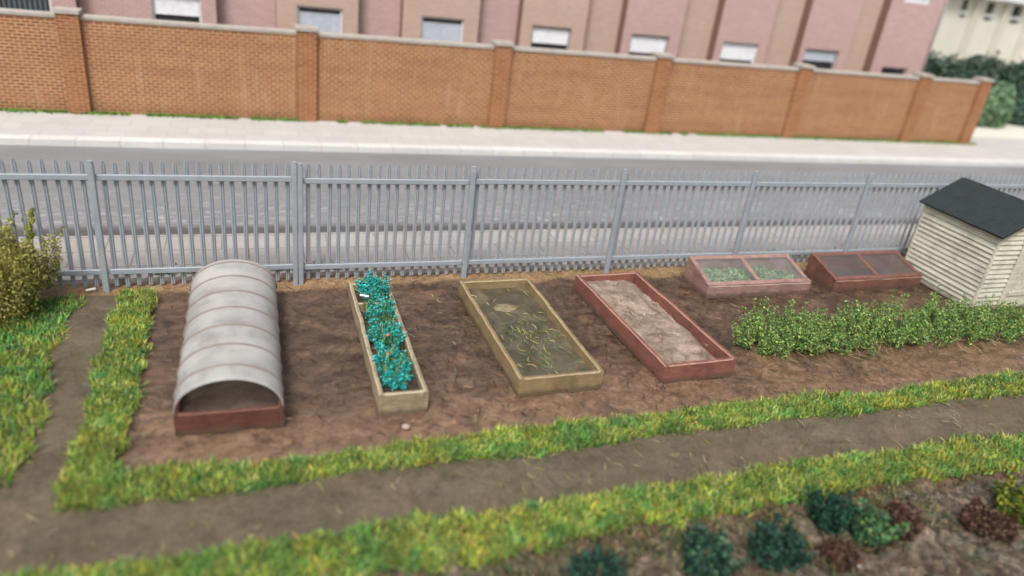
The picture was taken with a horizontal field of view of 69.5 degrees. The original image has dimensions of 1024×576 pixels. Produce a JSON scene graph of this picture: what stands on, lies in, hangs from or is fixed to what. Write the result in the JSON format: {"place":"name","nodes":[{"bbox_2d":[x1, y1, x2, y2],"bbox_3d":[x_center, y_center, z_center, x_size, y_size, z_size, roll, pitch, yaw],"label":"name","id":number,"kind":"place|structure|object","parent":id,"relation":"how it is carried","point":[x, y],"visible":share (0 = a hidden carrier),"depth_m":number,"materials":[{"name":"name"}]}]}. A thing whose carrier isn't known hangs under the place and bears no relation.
{"place":"outdoors","nodes":[
{"label":"outdoors","id":0,"kind":"place"},
{"bbox_2d":[8,224,915,284],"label":"pavement","id":1,"kind":"structure","parent":0,"point":[164,250],"depth_m":13.78,"materials":[{"name":"grey concrete"}]},
{"bbox_2d":[155,247,856,274],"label":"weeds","id":2,"kind":"object","parent":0,"point":[342,269],"visible":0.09,"depth_m":12.26,"materials":[{"name":"green plant"}]},
{"bbox_2d":[0,260,1023,575],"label":"soil ground","id":3,"kind":"structure","parent":0,"point":[348,412],"depth_m":10.12,"materials":[{"name":"brown soil"}]},
{"bbox_2d":[26,208,35,297],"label":"leaf shoot","id":4,"kind":"object","parent":3,"relation":"on","point":[29,227],"visible":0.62,"depth_m":10.12,"materials":[{"name":"green plant"}]},
{"bbox_2d":[0,210,66,325],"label":"shrub","id":5,"kind":"object","parent":3,"relation":"on","point":[23,275],"visible":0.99,"depth_m":9.95,"materials":[{"name":"green plant"}]},
{"bbox_2d":[0,290,86,488],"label":"grass verge","id":6,"kind":"object","parent":3,"relation":"on","point":[32,381],"depth_m":9.04,"materials":[{"name":"green plant"}]},
{"bbox_2d":[0,158,297,291],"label":"palisade fence","id":7,"kind":"object","parent":3,"relation":"on","point":[115,177],"visible":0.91,"depth_m":10.99,"materials":[{"name":"grey metal"}]},
{"bbox_2d":[173,259,284,436],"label":"polytunnel","id":8,"kind":"structure","parent":3,"relation":"on","point":[229,373],"depth_m":9.01,"materials":[{"name":"plastic"}]},
{"bbox_2d":[349,282,428,416],"bbox_3d":[-1.824,0.749,10.488,0.623,0.349,3.117,-2,27,-19],"label":"wooden planter","id":9,"kind":"object","parent":3,"relation":"on","point":[410,399],"visible":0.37,"depth_m":9.51,"materials":[{"name":"beige wood"}]},
{"bbox_2d":[350,270,393,301],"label":"teal flowers","id":10,"kind":"object","parent":9,"relation":"in","point":[374,288],"visible":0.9,"depth_m":11.40,"materials":[{"name":"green plant"}]},
{"bbox_2d":[355,294,395,322],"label":"teal flowers","id":11,"kind":"object","parent":9,"relation":"in","point":[384,308],"visible":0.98,"depth_m":10.95,"materials":[{"name":"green plant"}]},
{"bbox_2d":[360,314,414,352],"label":"teal flowers","id":12,"kind":"object","parent":9,"relation":"in","point":[378,331],"visible":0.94,"depth_m":10.31,"materials":[{"name":"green plant"}]},
{"bbox_2d":[369,342,421,390],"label":"teal flowers","id":13,"kind":"object","parent":9,"relation":"in","point":[393,372],"visible":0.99,"depth_m":9.57,"materials":[{"name":"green plant"}]},
{"bbox_2d":[402,424,409,429],"bbox_3d":[-1.290,1.689,8.983,0.102,0.069,0.092,-2,27,-19],"label":"pebble","id":14,"kind":"object","parent":3,"relation":"on","point":[405,426],"visible":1,"depth_m":8.96,"materials":[{"name":"beige stone"}]},
{"bbox_2d":[0,429,1023,575],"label":"grass verge","id":15,"kind":"object","parent":3,"relation":"on","point":[749,490],"depth_m":7.79,"materials":[{"name":"green plant"}]},
{"bbox_2d":[458,278,603,397],"bbox_3d":[0.184,0.648,11.274,1.254,0.315,2.987,-3,27,-20],"label":"raised bed","id":16,"kind":"object","parent":3,"relation":"on","point":[539,380],"visible":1,"depth_m":10.97,"materials":[{"name":"brown wood"}]},
{"bbox_2d":[473,289,586,374],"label":"grass clippings","id":17,"kind":"object","parent":16,"relation":"in","point":[547,331],"depth_m":11.01,"materials":[{"name":"green plant"}]},
{"bbox_2d":[47,286,1023,514],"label":"grass verge","id":18,"kind":"object","parent":3,"relation":"on","point":[125,340],"depth_m":8.89,"materials":[{"name":"green plant"}]},
{"bbox_2d":[142,270,1022,443],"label":"plant debris","id":19,"kind":"object","parent":3,"relation":"on","point":[588,346],"visible":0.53,"depth_m":10.99,"materials":[{"name":"beige plant"}]},
{"bbox_2d":[567,540,628,575],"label":"cabbage","id":20,"kind":"object","parent":3,"relation":"on","point":[588,564],"visible":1,"depth_m":7.14,"materials":[{"name":"green plant"}]},
{"bbox_2d":[573,271,736,383],"bbox_3d":[2.209,0.541,12.020,1.254,0.329,3.050,-3,28,-21],"label":"raised bed","id":21,"kind":"object","parent":3,"relation":"on","point":[684,359],"visible":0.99,"depth_m":11.69,"materials":[{"name":"wood"}]},
{"bbox_2d":[594,281,709,354],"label":"root bits","id":22,"kind":"object","parent":21,"relation":"on","point":[644,314],"visible":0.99,"depth_m":12.10,"materials":[{"name":"brown plant"}]},
{"bbox_2d":[297,163,1023,284],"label":"palisade fence","id":23,"kind":"object","parent":3,"relation":"on","point":[623,183],"visible":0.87,"depth_m":13.38,"materials":[{"name":"grey metal"}]},
{"bbox_2d":[341,464,1023,575],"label":"weeds","id":24,"kind":"object","parent":3,"relation":"on","point":[664,532],"visible":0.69,"depth_m":7.75,"materials":[{"name":"green plant"}]},
{"bbox_2d":[680,521,749,575],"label":"cabbage","id":25,"kind":"object","parent":3,"relation":"on","point":[701,552],"visible":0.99,"depth_m":7.41,"materials":[{"name":"green plant"}]},
{"bbox_2d":[683,254,810,298],"bbox_3d":[4.499,-0.238,14.060,2.289,0.503,0.838,-2,27,-19],"label":"cold frame","id":26,"kind":"object","parent":3,"relation":"on","point":[695,277],"visible":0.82,"depth_m":13.94,"materials":[{"name":"brown wood"}]},
{"bbox_2d":[703,266,750,281],"bbox_3d":[3.994,-0.176,13.917,1.070,0.277,0.845,-2,27,-19],"label":"seedling bed","id":27,"kind":"object","parent":26,"relation":"in","point":[719,274],"visible":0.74,"depth_m":13.92,"materials":[{"name":"green plant"}]},
{"bbox_2d":[738,264,795,286],"bbox_3d":[4.940,-0.219,14.249,1.072,0.263,0.870,-2,27,-19],"label":"seedling bed","id":28,"kind":"object","parent":26,"relation":"in","point":[763,272],"visible":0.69,"depth_m":14.25,"materials":[{"name":"green plant"}]},
{"bbox_2d":[732,296,818,359],"bbox_3d":[4.224,0.593,11.863,1.390,0.832,1.003,12,26,10],"label":"leafy plant","id":29,"kind":"object","parent":3,"relation":"on","point":[752,328],"visible":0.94,"depth_m":11.82,"materials":[{"name":"green plant"}]},
{"bbox_2d":[745,512,817,573],"bbox_3d":[2.710,2.654,7.632,0.651,0.508,0.694,-2,27,-19],"label":"cabbage","id":30,"kind":"object","parent":3,"relation":"on","point":[770,548],"visible":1,"depth_m":7.57,"materials":[{"name":"green plant"}]},
{"bbox_2d":[764,299,832,355],"bbox_3d":[4.738,0.625,12.132,1.194,0.648,1.153,-2,27,-19],"label":"leafy plant","id":31,"kind":"object","parent":3,"relation":"on","point":[815,345],"visible":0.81,"depth_m":12.03,"materials":[{"name":"green plant"}]},
{"bbox_2d":[793,308,866,354],"bbox_3d":[5.240,0.687,12.305,1.269,0.509,1.083,-2,27,-19],"label":"leafy plant","id":32,"kind":"object","parent":3,"relation":"on","point":[836,342],"visible":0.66,"depth_m":12.22,"materials":[{"name":"green plant"}]},
{"bbox_2d":[802,483,865,537],"bbox_3d":[3.594,2.470,8.288,0.603,0.464,0.605,-2,27,-19],"label":"cabbage","id":33,"kind":"object","parent":3,"relation":"on","point":[829,515],"visible":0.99,"depth_m":8.18,"materials":[{"name":"green plant"}]},
{"bbox_2d":[821,534,863,572],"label":"withered plant","id":34,"kind":"object","parent":3,"relation":"on","point":[839,554],"visible":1,"depth_m":7.75,"materials":[{"name":"brown plant"}]},
{"bbox_2d":[823,299,900,356],"bbox_3d":[5.916,0.606,12.492,1.508,0.652,1.055,-16,34,-39],"label":"leafy plant","id":35,"kind":"object","parent":3,"relation":"on","point":[858,322],"visible":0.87,"depth_m":12.40,"materials":[{"name":"green plant"}]},
{"bbox_2d":[804,250,922,291],"bbox_3d":[7.184,-0.353,15.021,2.260,0.503,0.836,-3,27,-20],"label":"cold frame","id":36,"kind":"object","parent":3,"relation":"on","point":[858,271],"visible":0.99,"depth_m":15.01,"materials":[{"name":"brown wood"}]},
{"bbox_2d":[846,497,910,547],"bbox_3d":[3.977,2.595,8.161,0.538,0.454,0.571,-2,27,-19],"label":"cabbage","id":37,"kind":"object","parent":3,"relation":"on","point":[873,527],"visible":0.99,"depth_m":8.06,"materials":[{"name":"green plant"}]},
{"bbox_2d":[855,290,931,348],"bbox_3d":[6.558,0.472,12.705,1.230,0.850,1.214,11,26,7],"label":"leafy plant","id":38,"kind":"object","parent":3,"relation":"on","point":[916,337],"visible":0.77,"depth_m":12.68,"materials":[{"name":"green plant"}]},
{"bbox_2d":[768,334,1022,367],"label":"straw","id":39,"kind":"object","parent":3,"relation":"on","point":[887,352],"visible":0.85,"depth_m":12.22,"materials":[{"name":"brown plant"}]},
{"bbox_2d":[881,496,925,543],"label":"withered plant","id":40,"kind":"object","parent":3,"relation":"on","point":[901,515],"visible":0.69,"depth_m":8.26,"materials":[{"name":"brown plant"}]},
{"bbox_2d":[890,285,958,346],"bbox_3d":[7.258,0.436,12.878,1.193,0.934,1.130,-2,27,-19],"label":"leafy plant","id":41,"kind":"object","parent":3,"relation":"on","point":[923,316],"visible":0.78,"depth_m":12.92,"materials":[{"name":"green plant"}]},
{"bbox_2d":[921,293,998,344],"bbox_3d":[7.946,0.530,13.232,1.195,0.611,1.084,17,27,19],"label":"leafy plant","id":42,"kind":"object","parent":3,"relation":"on","point":[937,315],"visible":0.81,"depth_m":13.16,"materials":[{"name":"green plant"}]},
{"bbox_2d":[905,177,1023,309],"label":"garden shed","id":43,"kind":"structure","parent":3,"relation":"on","point":[968,238],"depth_m":14.47,"materials":[{"name":"wood"}]},
{"bbox_2d":[1003,257,1023,306],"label":"door","id":44,"kind":"structure","parent":43,"relation":"in","point":[1016,289],"depth_m":14.45,"materials":[{"name":"wood"}]},
{"bbox_2d":[951,294,1023,343],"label":"leafy plant","id":45,"kind":"object","parent":3,"relation":"on","point":[1003,329],"visible":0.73,"depth_m":13.34,"materials":[{"name":"green plant"}]},
{"bbox_2d":[957,496,1019,545],"bbox_3d":[5.522,2.685,8.518,0.623,0.334,0.577,28,32,36],"label":"withered plant","id":46,"kind":"object","parent":3,"relation":"on","point":[984,521],"visible":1,"depth_m":8.51,"materials":[{"name":"brown plant"}]},
{"bbox_2d":[977,294,1023,338],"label":"leafy plant","id":47,"kind":"object","parent":3,"relation":"on","point":[1015,314],"visible":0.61,"depth_m":13.69,"materials":[{"name":"green plant"}]},
{"bbox_2d":[993,474,1023,525],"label":"bushy herb","id":48,"kind":"object","parent":3,"relation":"on","point":[1009,499],"visible":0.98,"depth_m":8.84,"materials":[{"name":"yellow plant"}]},
{"bbox_2d":[0,295,1023,575],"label":"dirt path","id":49,"kind":"structure","parent":0,"point":[348,499],"depth_m":8.19,"materials":[{"name":"brown soil"}]},
{"bbox_2d":[6,398,1023,561],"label":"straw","id":50,"kind":"object","parent":49,"relation":"on","point":[498,482],"visible":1,"depth_m":8.18,"materials":[{"name":"beige plant"}]},
{"bbox_2d":[0,145,1023,236],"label":"road","id":51,"kind":"structure","parent":0,"point":[75,155],"depth_m":17.40,"materials":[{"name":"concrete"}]},
{"bbox_2d":[0,110,1023,159],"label":"pavement","id":52,"kind":"structure","parent":0,"point":[72,124],"depth_m":21.30,"materials":[{"name":"grey concrete"}]},
{"bbox_2d":[0,107,976,144],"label":"weeds","id":53,"kind":"object","parent":52,"relation":"on","point":[51,111],"visible":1,"depth_m":22.27,"materials":[{"name":"green plant"}]},
{"bbox_2d":[0,6,995,143],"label":"boundary wall","id":54,"kind":"structure","parent":52,"relation":"on","point":[72,59],"depth_m":21.57,"materials":[{"name":"orange brick"}]},
{"bbox_2d":[972,123,1023,138],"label":"forecourt","id":55,"kind":"structure","parent":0,"point":[1009,131],"depth_m":32.64,"materials":[{"name":"beige concrete"}]},
{"bbox_2d":[923,50,1023,123],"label":"hedge","id":56,"kind":"object","parent":55,"relation":"on","point":[1012,72],"visible":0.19,"depth_m":33.40,"materials":[{"name":"green plant"}]},
{"bbox_2d":[929,0,1023,68],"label":"cream building","id":57,"kind":"structure","parent":55,"relation":"on","point":[970,27],"depth_m":39.45,"materials":[{"name":"beige paint"}]},
{"bbox_2d":[985,2,992,13],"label":"window","id":58,"kind":"structure","parent":57,"relation":"in","point":[988,9],"depth_m":39.29,"materials":[{"name":"black glass"}]},
{"bbox_2d":[1011,6,1019,16],"bbox_3d":[27.129,-14.986,39.921,0.720,0.570,0.030,-2,27,-19],"label":"window","id":59,"kind":"structure","parent":57,"relation":"in","point":[1015,11],"depth_m":39.96,"materials":[{"name":"black glass"}]},
{"bbox_2d":[976,81,1017,128],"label":"shrub","id":60,"kind":"object","parent":55,"relation":"on","point":[998,109],"visible":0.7,"depth_m":32.89,"materials":[{"name":"green plant"}]},
{"bbox_2d":[1010,89,1023,126],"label":"shrub","id":61,"kind":"object","parent":55,"relation":"on","point":[1017,117],"visible":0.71,"depth_m":34.39,"materials":[{"name":"green plant"}]},
{"label":"ground","id":62,"kind":"structure","parent":0,"visible":0},
{"bbox_2d":[0,0,947,75],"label":"apartment terrace","id":63,"kind":"structure","parent":62,"relation":"on","point":[887,36],"depth_m":25.45,"materials":[{"name":"pink paint"}]},
{"bbox_2d":[0,0,51,11],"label":"window","id":64,"kind":"structure","parent":63,"relation":"in","point":[38,5],"depth_m":19.72,"materials":[{"name":"grey glass"}]},
{"bbox_2d":[151,0,201,22],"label":"window","id":65,"kind":"structure","parent":63,"relation":"in","point":[173,10],"depth_m":20.86,"materials":[{"name":"white glass"}]},
{"bbox_2d":[297,5,341,32],"bbox_3d":[-5.803,-7.782,22.268,1.320,1.330,0.080,-2,27,-19],"label":"window","id":66,"kind":"structure","parent":63,"relation":"in","point":[325,19],"depth_m":22.13,"materials":[{"name":"white glass"}]},
{"bbox_2d":[420,16,463,41],"bbox_3d":[-2.261,-7.930,23.521,1.380,1.330,0.080,-2,27,-19],"label":"window","id":67,"kind":"structure","parent":63,"relation":"in","point":[432,28],"depth_m":23.40,"materials":[{"name":"white glass"}]},
{"bbox_2d":[530,25,570,49],"bbox_3d":[1.238,-8.076,24.759,1.410,1.330,0.080,-2,27,-19],"label":"window","id":68,"kind":"structure","parent":63,"relation":"in","point":[542,36],"depth_m":24.63,"materials":[{"name":"white glass"}]},
{"bbox_2d":[628,34,668,55],"bbox_3d":[4.724,-8.222,25.992,1.510,1.330,0.080,-2,27,-19],"label":"window","id":69,"kind":"structure","parent":63,"relation":"in","point":[644,45],"depth_m":25.85,"materials":[{"name":"white glass"}]},
{"bbox_2d":[719,42,757,63],"bbox_3d":[8.247,-8.369,27.238,1.550,1.330,0.080,-2,27,-19],"label":"window","id":70,"kind":"structure","parent":63,"relation":"in","point":[731,51],"depth_m":27.12,"materials":[{"name":"white glass"}]},
{"bbox_2d":[802,48,837,69],"bbox_3d":[11.732,-8.515,28.471,1.590,1.330,0.080,-2,27,-19],"label":"window","id":71,"kind":"structure","parent":63,"relation":"in","point":[822,59],"depth_m":28.37,"materials":[{"name":"grey glass"}]},
{"bbox_2d":[881,67,905,74],"bbox_3d":[15.246,-8.333,29.889,1.300,1.190,0.080,-2,27,-19],"label":"window","id":72,"kind":"structure","parent":63,"relation":"in","point":[887,70],"depth_m":29.73,"materials":[{"name":"black glass"}]},
{"bbox_2d":[904,0,928,4],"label":"window","id":73,"kind":"structure","parent":63,"relation":"in","point":[926,2],"depth_m":28.60,"materials":[{"name":"white glass"}]},
{"bbox_2d":[0,134,1023,166],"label":"kerb","id":74,"kind":"structure","parent":62,"relation":"on","point":[59,140],"depth_m":20.02,"materials":[{"name":"concrete"}]}
]}

